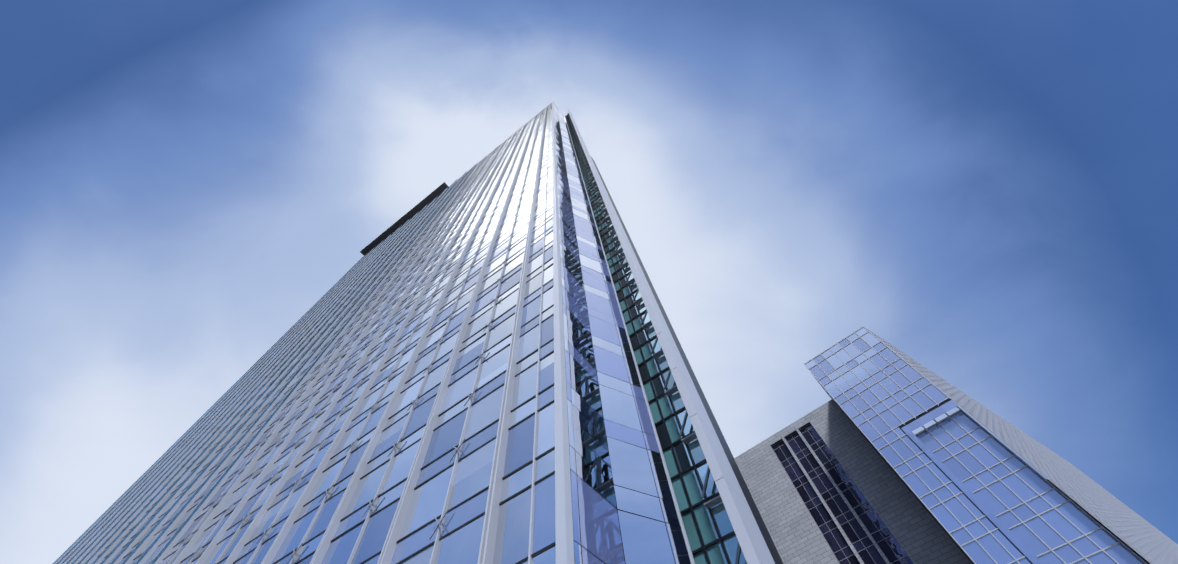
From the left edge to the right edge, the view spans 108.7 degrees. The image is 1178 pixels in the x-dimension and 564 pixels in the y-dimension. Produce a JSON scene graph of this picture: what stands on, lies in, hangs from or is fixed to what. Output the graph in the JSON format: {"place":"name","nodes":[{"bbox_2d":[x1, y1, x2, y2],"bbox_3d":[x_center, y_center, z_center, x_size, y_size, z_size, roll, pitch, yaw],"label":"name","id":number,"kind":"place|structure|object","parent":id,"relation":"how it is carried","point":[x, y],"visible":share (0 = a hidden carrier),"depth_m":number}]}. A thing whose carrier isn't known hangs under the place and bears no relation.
{"place":"outdoors","nodes":[
{"label":"outdoors","id":0,"kind":"place"},
{"bbox_2d":[0,0,1177,563],"label":"sky","id":1,"kind":"structure","parent":0,"point":[987,189]},
{"bbox_2d":[734,326,1177,563],"bbox_3d":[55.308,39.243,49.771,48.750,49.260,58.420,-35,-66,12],"label":"block","id":2,"kind":"structure","parent":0,"point":[980,493],"depth_m":48.84},
{"label":"ground","id":3,"kind":"structure","parent":0,"visible":0},
{"bbox_2d":[360,102,782,563],"bbox_3d":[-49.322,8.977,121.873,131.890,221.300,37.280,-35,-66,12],"label":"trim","id":4,"kind":"structure","parent":3,"relation":"on","point":[438,191],"depth_m":64.69},
{"bbox_2d":[53,102,574,563],"bbox_3d":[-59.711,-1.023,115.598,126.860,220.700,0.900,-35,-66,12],"label":"tower frame","id":5,"kind":"object","parent":4,"relation":"attached to","point":[137,495],"visible":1,"depth_m":48.92},
{"bbox_2d":[91,103,555,563],"bbox_3d":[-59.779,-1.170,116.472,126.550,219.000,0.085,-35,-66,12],"label":"windows","id":6,"kind":"structure","parent":5,"relation":"in","point":[471,478],"depth_m":30.23},
{"bbox_2d":[553,103,774,563],"bbox_3d":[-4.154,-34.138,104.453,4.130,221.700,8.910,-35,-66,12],"label":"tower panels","id":7,"kind":"object","parent":4,"relation":"attached to","point":[644,439],"visible":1,"depth_m":23.49}
]}

